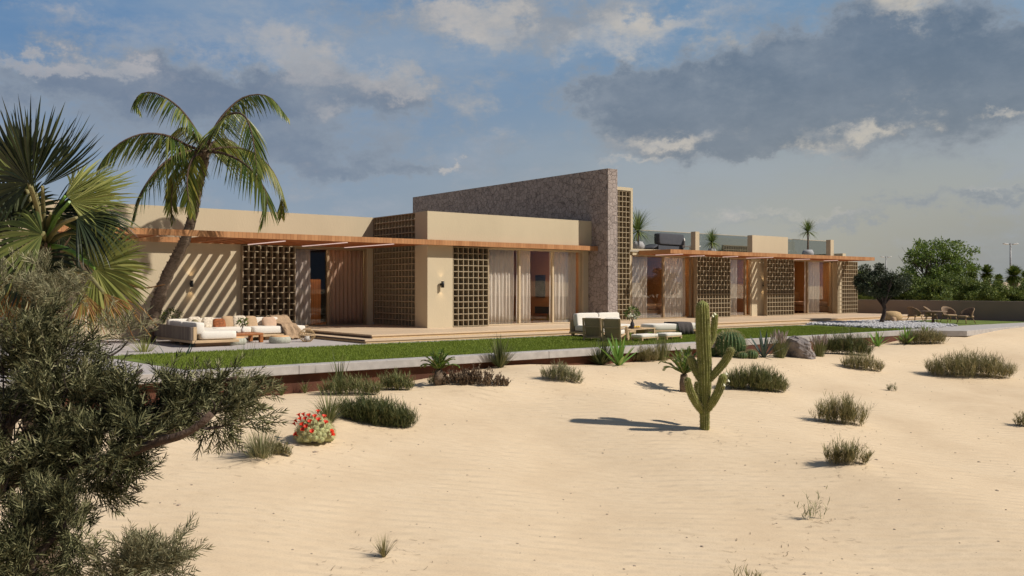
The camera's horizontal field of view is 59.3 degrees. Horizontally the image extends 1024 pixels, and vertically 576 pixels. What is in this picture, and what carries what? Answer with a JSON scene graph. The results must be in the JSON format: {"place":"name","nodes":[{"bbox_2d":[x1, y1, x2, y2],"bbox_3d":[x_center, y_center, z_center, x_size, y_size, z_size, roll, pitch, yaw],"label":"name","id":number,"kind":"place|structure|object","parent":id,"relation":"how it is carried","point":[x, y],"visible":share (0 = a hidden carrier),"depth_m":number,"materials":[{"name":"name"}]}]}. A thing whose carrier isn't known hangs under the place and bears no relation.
{"place":"outdoors","nodes":[
{"label":"outdoors","id":0,"kind":"place"},
{"bbox_2d":[0,282,1023,575],"bbox_3d":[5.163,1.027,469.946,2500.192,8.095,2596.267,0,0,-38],"label":"sand","id":1,"kind":"structure","parent":0,"point":[634,456],"depth_m":13.01,"materials":[{"name":"sand"}]},
{"bbox_2d":[0,452,121,575],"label":"juniper bush","id":2,"kind":"object","parent":1,"relation":"on","point":[54,509],"visible":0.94,"depth_m":4.23,"materials":[{"name":"green plant"}]},
{"bbox_2d":[0,95,164,575],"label":"fan palm","id":3,"kind":"object","parent":1,"relation":"on","point":[91,231],"visible":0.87,"depth_m":7.88,"materials":[{"name":"green plant"}]},
{"bbox_2d":[70,512,215,575],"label":"juniper bush","id":4,"kind":"object","parent":1,"relation":"on","point":[145,553],"visible":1,"depth_m":4.18,"materials":[{"name":"green plant"}]},
{"bbox_2d":[128,334,157,352],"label":"yucca","id":5,"kind":"object","parent":1,"relation":"on","point":[144,348],"visible":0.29,"depth_m":21.44,"materials":[{"name":"green plant"}]},
{"bbox_2d":[0,244,288,573],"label":"juniper tree","id":6,"kind":"object","parent":1,"relation":"on","point":[123,410],"visible":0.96,"depth_m":4.67,"materials":[{"name":"green plant"}]},
{"bbox_2d":[239,414,290,458],"bbox_3d":[-3.678,2.154,13.201,1.000,0.632,1.177,0,0,-38],"label":"grass tuft","id":7,"kind":"object","parent":1,"relation":"on","point":[261,446],"visible":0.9,"depth_m":13.11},
{"bbox_2d":[268,439,292,455],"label":"grass clump","id":8,"kind":"object","parent":1,"relation":"on","point":[282,451],"visible":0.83,"depth_m":13.36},
{"bbox_2d":[292,410,336,442],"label":"flowering cactus","id":9,"kind":"object","parent":1,"relation":"on","point":[315,428],"visible":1,"depth_m":14.11,"materials":[{"name":"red plant"}]},
{"bbox_2d":[305,387,352,423],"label":"grass tuft","id":10,"kind":"object","parent":1,"relation":"on","point":[331,414],"visible":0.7,"depth_m":15.07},
{"bbox_2d":[332,351,349,388],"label":"reeds","id":11,"kind":"object","parent":1,"relation":"on","point":[339,375],"visible":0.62,"depth_m":17.41,"materials":[{"name":"green plant"}]},
{"bbox_2d":[317,370,385,394],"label":"grass clump","id":12,"kind":"object","parent":1,"relation":"on","point":[360,385],"visible":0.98,"depth_m":17.24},
{"bbox_2d":[331,388,421,427],"bbox_3d":[-2.334,2.058,15.532,1.734,0.732,0.760,0,0,7],"label":"grass clump","id":13,"kind":"object","parent":1,"relation":"on","point":[380,410],"visible":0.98,"depth_m":15.43,"materials":[{"name":"plant"}]},
{"bbox_2d":[372,534,395,557],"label":"grass tuft","id":14,"kind":"object","parent":1,"relation":"on","point":[383,551],"visible":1,"depth_m":9.98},
{"bbox_2d":[375,366,414,390],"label":"grass clump","id":15,"kind":"object","parent":1,"relation":"on","point":[395,381],"visible":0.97,"depth_m":17.86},
{"bbox_2d":[420,348,459,385],"bbox_3d":[-1.468,1.598,18.377,0.821,0.773,0.813,0,0,-5],"label":"cycad","id":16,"kind":"object","parent":1,"relation":"on","point":[439,362],"visible":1,"depth_m":18.27,"materials":[{"name":"green plant"}]},
{"bbox_2d":[433,364,510,386],"bbox_3d":[-0.805,1.770,18.454,1.604,0.476,0.639,0,0,7],"label":"shrub","id":17,"kind":"object","parent":1,"relation":"on","point":[464,376],"visible":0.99,"depth_m":18.31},
{"bbox_2d":[484,333,520,367],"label":"spiky yucca","id":18,"kind":"object","parent":1,"relation":"on","point":[501,358],"visible":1,"depth_m":20.28,"materials":[{"name":"green plant"}]},
{"bbox_2d":[0,323,1023,408],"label":"kerb wall","id":19,"kind":"structure","parent":1,"relation":"on","point":[294,375],"depth_m":19.83,"materials":[{"name":"concrete"}]},
{"bbox_2d":[540,359,585,382],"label":"grass clump","id":20,"kind":"object","parent":1,"relation":"on","point":[570,375],"visible":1,"depth_m":18.94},
{"bbox_2d":[172,380,971,574],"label":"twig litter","id":21,"kind":"object","parent":1,"relation":"on","point":[659,429],"visible":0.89,"depth_m":11.74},
{"bbox_2d":[141,358,1020,575],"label":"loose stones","id":22,"kind":"object","parent":1,"relation":"on","point":[603,453],"visible":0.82,"depth_m":12.95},
{"bbox_2d":[583,334,617,364],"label":"spiky yucca","id":23,"kind":"object","parent":1,"relation":"on","point":[600,358],"visible":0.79,"depth_m":22.35,"materials":[{"name":"green plant"}]},
{"bbox_2d":[598,334,637,365],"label":"agave","id":24,"kind":"object","parent":1,"relation":"on","point":[620,358],"visible":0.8,"depth_m":22.28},
{"bbox_2d":[629,339,660,361],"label":"grass clump","id":25,"kind":"object","parent":1,"relation":"on","point":[646,355],"visible":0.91,"depth_m":23.44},
{"bbox_2d":[649,334,675,360],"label":"grass tuft","id":26,"kind":"object","parent":1,"relation":"on","point":[663,351],"visible":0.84,"depth_m":23.73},
{"bbox_2d":[658,346,712,391],"bbox_3d":[3.822,1.783,19.862,1.188,1.027,1.056,0,0,0],"label":"cycad","id":27,"kind":"object","parent":1,"relation":"on","point":[683,368],"visible":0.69,"depth_m":19.73,"materials":[{"name":"green plant"}]},
{"bbox_2d":[683,300,734,430],"bbox_3d":[3.505,1.382,15.949,0.860,2.346,0.716,0,0,26],"label":"saguaro cactus","id":28,"kind":"object","parent":1,"relation":"on","point":[703,399],"visible":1,"depth_m":15.95,"materials":[{"name":"green plant"}]},
{"bbox_2d":[714,329,747,357],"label":"barrel cactus","id":29,"kind":"object","parent":1,"relation":"on","point":[732,338],"visible":0.85,"depth_m":25.04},
{"bbox_2d":[730,558,766,575],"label":"grass clump","id":30,"kind":"object","parent":1,"relation":"on","point":[747,572],"visible":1,"depth_m":9.75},
{"bbox_2d":[746,349,758,358],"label":"barrel cactus","id":31,"kind":"object","parent":1,"relation":"on","point":[752,353],"visible":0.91,"depth_m":24.74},
{"bbox_2d":[724,360,789,392],"bbox_3d":[5.555,1.982,20.491,1.770,0.805,0.826,0,0,7],"label":"grass clump","id":32,"kind":"object","parent":1,"relation":"on","point":[755,378],"visible":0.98,"depth_m":20.34,"materials":[{"name":"plant"}]},
{"bbox_2d":[749,331,787,357],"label":"agave","id":33,"kind":"object","parent":1,"relation":"on","point":[763,351],"visible":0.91,"depth_m":25.20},
{"bbox_2d":[781,335,815,359],"bbox_3d":[8.240,1.812,26.054,0.803,0.910,0.969,0,0,-38],"label":"boulder","id":34,"kind":"object","parent":1,"relation":"on","point":[799,347],"visible":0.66,"depth_m":25.73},
{"bbox_2d":[794,485,829,518],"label":"grass clump","id":35,"kind":"object","parent":1,"relation":"on","point":[809,512],"visible":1,"depth_m":11.90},
{"bbox_2d":[808,389,874,426],"bbox_3d":[6.580,2.357,17.793,1.392,0.767,0.875,0,0,9],"label":"grass clump","id":36,"kind":"object","parent":1,"relation":"on","point":[848,410],"visible":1,"depth_m":17.73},
{"bbox_2d":[814,324,875,355],"bbox_3d":[10.141,1.558,27.464,1.998,1.045,0.983,0,0,3],"label":"grass clump","id":37,"kind":"object","parent":1,"relation":"on","point":[838,344],"visible":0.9,"depth_m":27.32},
{"bbox_2d":[821,432,873,464],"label":"grass clump","id":38,"kind":"object","parent":1,"relation":"on","point":[846,453],"visible":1,"depth_m":13.98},
{"bbox_2d":[839,350,886,371],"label":"grass clump","id":39,"kind":"object","parent":1,"relation":"on","point":[866,362],"visible":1,"depth_m":25.25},
{"bbox_2d":[858,269,876,299],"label":"background tree","id":40,"kind":"object","parent":1,"relation":"on","point":[860,297],"visible":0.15,"depth_m":55.36,"materials":[{"name":"green plant"}]},
{"bbox_2d":[866,330,887,345],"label":"agave","id":41,"kind":"object","parent":1,"relation":"on","point":[877,342],"visible":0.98,"depth_m":30.02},
{"bbox_2d":[806,319,957,328],"bbox_3d":[15.721,1.474,37.140,7.473,0.198,5.379,0,0,-38],"label":"pebble bed","id":42,"kind":"object","parent":1,"relation":"on","point":[873,323],"visible":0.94,"depth_m":35.87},
{"bbox_2d":[852,262,913,321],"bbox_3d":[15.571,0.220,37.791,2.342,2.654,2.512,0,0,-38],"label":"olive tree","id":43,"kind":"object","parent":42,"relation":"on","point":[883,284],"visible":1,"depth_m":37.49,"materials":[{"name":"green plant"}]},
{"bbox_2d":[881,311,902,320],"bbox_3d":[16.799,1.255,39.795,0.900,0.510,0.894,0,0,-38],"label":"boulder","id":44,"kind":"object","parent":42,"relation":"on","point":[894,316],"visible":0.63,"depth_m":39.44,"materials":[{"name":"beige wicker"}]},
{"bbox_2d":[884,275,935,299],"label":"background tree","id":45,"kind":"object","parent":1,"relation":"on","point":[918,280],"visible":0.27,"depth_m":56.48,"materials":[{"name":"green plant"}]},
{"bbox_2d":[897,325,949,344],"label":"grass clump","id":46,"kind":"object","parent":1,"relation":"on","point":[922,336],"visible":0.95,"depth_m":30.48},
{"bbox_2d":[909,280,953,300],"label":"background tree","id":47,"kind":"object","parent":1,"relation":"on","point":[936,290],"visible":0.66,"depth_m":53.75,"materials":[{"name":"green plant"}]},
{"bbox_2d":[895,235,981,292],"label":"broadleaf tree","id":48,"kind":"object","parent":1,"relation":"on","point":[927,259],"visible":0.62,"depth_m":59.12,"materials":[{"name":"green plant"}]},
{"bbox_2d":[858,300,1023,320],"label":"boundary wall","id":49,"kind":"structure","parent":1,"relation":"on","point":[1000,310],"depth_m":43.59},
{"bbox_2d":[935,271,983,300],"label":"background tree","id":50,"kind":"object","parent":1,"relation":"on","point":[955,282],"visible":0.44,"depth_m":55.47,"materials":[{"name":"green plant"}]},
{"bbox_2d":[923,345,1019,378],"bbox_3d":[13.033,2.058,25.495,2.850,1.010,1.400,0,0,11],"label":"grass clump","id":51,"kind":"object","parent":1,"relation":"on","point":[962,363],"visible":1,"depth_m":25.35,"materials":[{"name":"plant"}]},
{"bbox_2d":[961,276,1008,300],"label":"bush","id":52,"kind":"object","parent":1,"relation":"on","point":[986,284],"visible":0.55,"depth_m":54.62,"materials":[{"name":"green plant"}]},
{"bbox_2d":[978,264,995,284],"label":"palm","id":53,"kind":"object","parent":1,"relation":"on","point":[986,270],"visible":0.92,"depth_m":61.81,"materials":[{"name":"green plant"}]},
{"bbox_2d":[963,281,1015,300],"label":"bush","id":54,"kind":"object","parent":1,"relation":"on","point":[992,293],"visible":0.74,"depth_m":53.54,"materials":[{"name":"green plant"}]},
{"bbox_2d":[999,288,1023,300],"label":"bush","id":55,"kind":"object","parent":1,"relation":"on","point":[1018,297],"visible":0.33,"depth_m":53.60,"materials":[{"name":"green plant"}]},
{"bbox_2d":[1001,282,1023,300],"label":"bush","id":56,"kind":"object","parent":1,"relation":"on","point":[1021,287],"visible":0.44,"depth_m":53.84,"materials":[{"name":"green plant"}]},
{"bbox_2d":[1002,264,1023,287],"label":"palm","id":57,"kind":"object","parent":1,"relation":"on","point":[1014,271],"visible":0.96,"depth_m":57.79,"materials":[{"name":"green plant"}]},
{"bbox_2d":[0,319,1023,379],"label":"paving","id":58,"kind":"structure","parent":0,"point":[167,346],"depth_m":23.83,"materials":[{"name":"stone"}]},
{"bbox_2d":[159,307,183,323],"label":"vase plant","id":59,"kind":"object","parent":58,"relation":"on","point":[166,313],"visible":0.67,"depth_m":26.66,"materials":[{"name":"green plant"}]},
{"bbox_2d":[96,92,289,341],"bbox_3d":[-8.521,-2.011,25.239,4.511,7.232,4.666,0,0,-2],"label":"coconut palm","id":60,"kind":"object","parent":58,"relation":"on","point":[188,158],"visible":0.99,"depth_m":24.16,"materials":[{"name":"green plant"}]},
{"bbox_2d":[154,317,306,346],"bbox_3d":[-7.507,1.186,25.393,4.140,0.648,3.050,0,0,-38],"label":"corner sofa","id":61,"kind":"object","parent":58,"relation":"on","point":[183,331],"visible":0.82,"depth_m":23.82,"materials":[{"name":"white fabric"}]},
{"bbox_2d":[202,317,213,327],"bbox_3d":[-8.716,1.000,25.845,0.180,0.360,0.360,-27,-18,40],"label":"scatter cushion","id":62,"kind":"object","parent":61,"relation":"on","point":[207,322],"visible":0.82,"depth_m":25.75,"materials":[{"name":"fabric"}]},
{"bbox_2d":[213,318,225,326],"bbox_3d":[-8.442,1.030,25.934,0.360,0.360,0.180,0,-34,-33],"label":"scatter cushion","id":63,"kind":"object","parent":61,"relation":"on","point":[218,322],"visible":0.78,"depth_m":25.87,"materials":[{"name":"orange fabric"}]},
{"bbox_2d":[262,317,276,325],"bbox_3d":[-7.255,1.030,26.899,0.420,0.420,0.180,0,-40,-35],"label":"scatter cushion","id":64,"kind":"object","parent":61,"relation":"on","point":[268,321],"visible":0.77,"depth_m":26.83,"materials":[{"name":"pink fabric"}]},
{"bbox_2d":[269,315,301,338],"bbox_3d":[-6.772,1.141,27.022,0.631,0.690,1.246,0,0,-38],"label":"throw blanket","id":65,"kind":"object","parent":61,"relation":"on","point":[291,329],"visible":0.89,"depth_m":26.76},
{"bbox_2d":[236,331,262,341],"bbox_3d":[-7.573,1.355,25.134,0.970,0.310,0.750,0,0,-44],"label":"coffee table","id":66,"kind":"object","parent":58,"relation":"on","point":[250,335],"visible":0.4,"depth_m":25.14,"materials":[{"name":"red wood"}]},
{"bbox_2d":[269,335,290,342],"bbox_3d":[-6.428,1.404,24.905,0.600,0.212,0.597,0,0,-38],"label":"pouf","id":67,"kind":"object","parent":58,"relation":"on","point":[280,339],"visible":1,"depth_m":24.68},
{"bbox_2d":[298,328,315,341],"bbox_3d":[-5.804,1.324,25.457,0.492,0.382,0.492,0,0,-38],"label":"wicker lantern","id":68,"kind":"object","parent":58,"relation":"on","point":[307,338],"visible":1,"depth_m":25.38,"materials":[{"name":"beige wicker"}]},
{"bbox_2d":[0,168,874,341],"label":"modern house","id":69,"kind":"structure","parent":58,"relation":"on","point":[233,263],"depth_m":31.62,"materials":[{"name":"paint"}]},
{"bbox_2d":[296,249,310,324],"bbox_3d":[-7.194,-0.055,30.698,0.657,2.650,0.102,0,0,-38],"label":"curtain","id":70,"kind":"object","parent":69,"relation":"hanging from","point":[303,303],"visible":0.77,"depth_m":30.76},
{"bbox_2d":[310,279,320,324],"bbox_3d":[-7.175,0.484,32.253,0.450,1.608,0.500,0,0,-38],"label":"cabinet","id":71,"kind":"object","parent":69,"relation":"on","point":[315,286],"visible":0.57,"depth_m":32.07,"materials":[{"name":"brown wood"}]},
{"bbox_2d":[296,247,366,325],"bbox_3d":[-6.316,-0.052,31.223,2.820,2.695,0.106,0,0,-38],"label":"sliding door","id":72,"kind":"structure","parent":69,"relation":"in","point":[327,249],"depth_m":31.23,"materials":[{"name":"brown metal"}]},
{"bbox_2d":[329,250,362,323],"bbox_3d":[-5.884,-0.055,31.734,1.379,2.650,0.102,0,0,-38],"label":"curtain","id":73,"kind":"object","parent":69,"relation":"hanging from","point":[345,286],"visible":1,"depth_m":31.74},
{"bbox_2d":[489,250,513,323],"bbox_3d":[-0.443,-0.055,31.739,1.335,2.650,0.101,0,0,-38],"label":"curtain","id":74,"kind":"object","parent":69,"relation":"hanging from","point":[501,286],"visible":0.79,"depth_m":31.79,"materials":[{"name":"fabric"}]},
{"bbox_2d":[516,250,529,322],"bbox_3d":[0.416,-0.055,32.421,0.645,2.650,0.099,0,0,-38],"label":"curtain","id":75,"kind":"object","parent":69,"relation":"hanging from","point":[525,286],"visible":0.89,"depth_m":32.47,"materials":[{"name":"fabric"}]},
{"bbox_2d":[489,248,583,325],"bbox_3d":[0.905,-0.058,32.560,4.519,2.705,0.106,0,0,-38],"label":"sliding door","id":76,"kind":"structure","parent":69,"relation":"in","point":[518,250],"depth_m":32.90,"materials":[{"name":"brown glass"}]},
{"bbox_2d":[535,275,544,296],"bbox_3d":[1.133,-0.088,36.045,0.047,0.885,0.574,0,0,-38],"label":"wall picture","id":77,"kind":"object","parent":69,"relation":"attached to","point":[539,285],"depth_m":36.02,"materials":[{"name":"fabric"}]},
{"bbox_2d":[534,306,548,314],"bbox_3d":[1.184,0.891,35.947,0.087,0.319,0.891,0,0,-38],"label":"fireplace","id":78,"kind":"object","parent":69,"relation":"attached to","point":[541,310],"visible":0.93,"depth_m":35.92,"materials":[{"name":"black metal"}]},
{"bbox_2d":[549,252,575,321],"bbox_3d":[1.915,-0.055,33.604,1.318,2.650,0.102,0,0,-38],"label":"curtain","id":79,"kind":"object","parent":69,"relation":"hanging from","point":[564,286],"visible":0.88,"depth_m":33.64,"materials":[{"name":"fabric"}]},
{"bbox_2d":[632,256,646,317],"bbox_3d":[5.305,-0.055,37.980,1.209,2.650,0.102,0,0,-38],"label":"curtain","id":80,"kind":"object","parent":69,"relation":"hanging from","point":[639,282],"visible":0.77,"depth_m":38.07,"materials":[{"name":"fabric"}]},
{"bbox_2d":[633,207,660,248],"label":"potted yucca","id":81,"kind":"object","parent":69,"relation":"on","point":[637,227],"visible":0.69,"depth_m":38.14,"materials":[{"name":"plant"}]},
{"bbox_2d":[647,304,661,315],"bbox_3d":[5.846,0.725,40.431,1.800,1.050,1.980,0,0,-38],"label":"bed","id":82,"kind":"object","parent":69,"relation":"on","point":[654,309],"visible":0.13,"depth_m":39.50,"materials":[{"name":"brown wood"}]},
{"bbox_2d":[630,254,693,318],"bbox_3d":[6.493,-0.058,38.661,3.993,2.705,0.106,0,0,-38],"label":"sliding door","id":83,"kind":"structure","parent":69,"relation":"in","point":[691,259],"depth_m":39.16,"materials":[{"name":"brown metal"}]},
{"bbox_2d":[644,233,684,249],"bbox_3d":[6.619,-2.020,39.546,0.795,0.760,2.495,0,0,45],"label":"roof sofa","id":84,"kind":"object","parent":69,"relation":"on","point":[670,241],"visible":0.84,"depth_m":39.17,"materials":[{"name":"grey fabric"}]},
{"bbox_2d":[665,257,684,316],"bbox_3d":[7.108,-0.055,39.406,1.438,2.650,0.102,0,0,-38],"label":"curtain","id":85,"kind":"object","parent":69,"relation":"hanging from","point":[674,286],"visible":0.92,"depth_m":39.40,"materials":[{"name":"fabric"}]},
{"bbox_2d":[699,228,722,250],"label":"potted yucca","id":86,"kind":"object","parent":69,"relation":"on","point":[711,238],"visible":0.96,"depth_m":41.56,"materials":[{"name":"plant"}]},
{"bbox_2d":[730,259,736,314],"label":"curtain","id":87,"kind":"object","parent":69,"relation":"hanging from","point":[733,287],"visible":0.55,"depth_m":41.92,"materials":[{"name":"fabric"}]},
{"bbox_2d":[730,258,750,315],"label":"sliding door","id":88,"kind":"structure","parent":69,"relation":"in","point":[744,260],"depth_m":42.17,"materials":[{"name":"wood"}]},
{"bbox_2d":[800,218,818,254],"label":"potted yucca","id":89,"kind":"object","parent":69,"relation":"on","point":[807,228],"visible":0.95,"depth_m":46.31,"materials":[{"name":"plant"}]},
{"bbox_2d":[794,292,828,310],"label":"bed","id":90,"kind":"object","parent":69,"relation":"on","point":[799,305],"visible":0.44,"depth_m":47.67,"materials":[{"name":"brown wood"}]},
{"bbox_2d":[804,261,819,312],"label":"curtain","id":91,"kind":"object","parent":69,"relation":"hanging from","point":[813,284],"visible":0.93,"depth_m":45.91,"materials":[{"name":"fabric"}]},
{"bbox_2d":[794,260,831,314],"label":"sliding door","id":92,"kind":"structure","parent":69,"relation":"in","point":[830,262],"depth_m":46.20,"materials":[{"name":"brown metal"}]},
{"bbox_2d":[301,318,930,342],"bbox_3d":[6.276,1.481,36.838,31.260,0.058,6.390,0,0,-38],"label":"step riser","id":93,"kind":"object","parent":58,"relation":"on","point":[411,340],"visible":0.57,"depth_m":27.05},
{"bbox_2d":[307,317,931,340],"bbox_3d":[6.309,1.427,36.845,31.400,0.045,6.420,0,0,-38],"label":"deck step","id":94,"kind":"object","parent":93,"relation":"on","point":[434,337],"visible":0.71,"depth_m":27.42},
{"bbox_2d":[302,331,370,340],"bbox_3d":[-5.828,1.398,27.198,0.444,0.102,6.300,0,0,-38],"label":"step edge","id":95,"kind":"object","parent":94,"relation":"attached to","point":[358,336],"visible":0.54,"depth_m":26.21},
{"bbox_2d":[324,316,922,338],"bbox_3d":[6.687,1.429,36.640,30.820,0.163,4.810,0,0,-38],"label":"deck riser","id":96,"kind":"object","parent":58,"relation":"on","point":[397,336],"visible":0.14,"depth_m":28.82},
{"bbox_2d":[305,313,923,335],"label":"deck","id":97,"kind":"structure","parent":96,"relation":"on","point":[373,330],"depth_m":30.66,"materials":[{"name":"wood"}]},
{"bbox_2d":[0,0,1023,282],"label":"sky","id":98,"kind":"structure","parent":0,"point":[888,125],"materials":[{"name":"blue"}]},
{"bbox_2d":[111,319,1023,369],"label":"lawn","id":99,"kind":"structure","parent":0,"point":[969,322],"depth_m":22.97,"materials":[{"name":"plant"}]},
{"bbox_2d":[582,317,604,340],"bbox_3d":[2.429,1.167,26.207,0.555,0.690,0.814,0,0,22],"label":"armchair","id":100,"kind":"object","parent":99,"relation":"on","point":[591,326],"visible":0.81,"depth_m":25.93,"materials":[{"name":"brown wood"}]},
{"bbox_2d":[569,312,635,336],"bbox_3d":[2.898,1.142,28.501,2.100,0.737,0.920,0,0,-38],"label":"garden sofa","id":101,"kind":"object","parent":99,"relation":"on","point":[576,327],"visible":0.41,"depth_m":28.24,"materials":[{"name":"fabric"}]},
{"bbox_2d":[601,317,627,341],"bbox_3d":[2.907,1.167,25.519,0.555,0.690,0.814,0,0,22],"label":"armchair","id":102,"kind":"object","parent":99,"relation":"on","point":[610,326],"visible":0.91,"depth_m":25.25,"materials":[{"name":"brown wood"}]},
{"bbox_2d":[621,327,655,339],"bbox_3d":[3.611,1.347,26.738,0.600,0.325,1.550,0,0,40],"label":"coffee table","id":103,"kind":"object","parent":99,"relation":"on","point":[641,330],"visible":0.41,"depth_m":26.75,"materials":[{"name":"brown wood"}]},
{"bbox_2d":[623,305,641,320],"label":"vase plant","id":104,"kind":"object","parent":103,"relation":"on","point":[634,312],"visible":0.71,"depth_m":27.02,"materials":[{"name":"green plant"}]},
{"bbox_2d":[630,333,658,341],"bbox_3d":[3.815,1.410,25.887,0.420,0.200,0.840,0,0,44],"label":"stool","id":105,"kind":"object","parent":99,"relation":"on","point":[646,336],"visible":0.99,"depth_m":25.65,"materials":[{"name":"fabric"}]},
{"bbox_2d":[641,323,695,333],"bbox_3d":[5.347,1.325,29.384,2.300,0.370,0.850,0,0,-24],"label":"daybed","id":106,"kind":"object","parent":99,"relation":"on","point":[666,327],"visible":0.45,"depth_m":28.78,"materials":[{"name":"fabric"}]},
{"bbox_2d":[663,322,693,333],"bbox_3d":[5.423,1.286,29.401,0.610,0.384,0.987,0,0,-24],"label":"throw blanket","id":107,"kind":"object","parent":106,"relation":"on","point":[685,327],"visible":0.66,"depth_m":28.98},
{"bbox_2d":[656,332,681,339],"bbox_3d":[4.632,1.410,26.594,0.420,0.200,0.840,0,0,44],"label":"stool","id":108,"kind":"object","parent":99,"relation":"on","point":[674,334],"visible":0.91,"depth_m":26.37,"materials":[{"name":"fabric"}]},
{"bbox_2d":[907,307,923,321],"bbox_3d":[17.793,1.161,39.776,0.603,0.709,0.667,0,0,-23],"label":"woven chair","id":109,"kind":"object","parent":99,"relation":"on","point":[914,312],"visible":0.98,"depth_m":39.58,"materials":[{"name":"wicker"}]},
{"bbox_2d":[940,306,956,321],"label":"woven chair","id":110,"kind":"object","parent":99,"relation":"on","point":[951,312],"visible":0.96,"depth_m":40.42,"materials":[{"name":"wicker"}]},
{"bbox_2d":[956,307,975,323],"bbox_3d":[19.390,1.161,38.371,0.603,0.709,0.667,0,0,-18],"label":"woven chair","id":111,"kind":"object","parent":99,"relation":"on","point":[967,313],"visible":1,"depth_m":38.49,"materials":[{"name":"wicker"}]},
{"bbox_2d":[769,329,791,357],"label":"plumed grass","id":112,"kind":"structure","parent":0,"point":[781,353],"depth_m":25.36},
{"bbox_2d":[809,334,829,356],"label":"plumed grass","id":113,"kind":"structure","parent":0,"point":[820,349],"depth_m":26.43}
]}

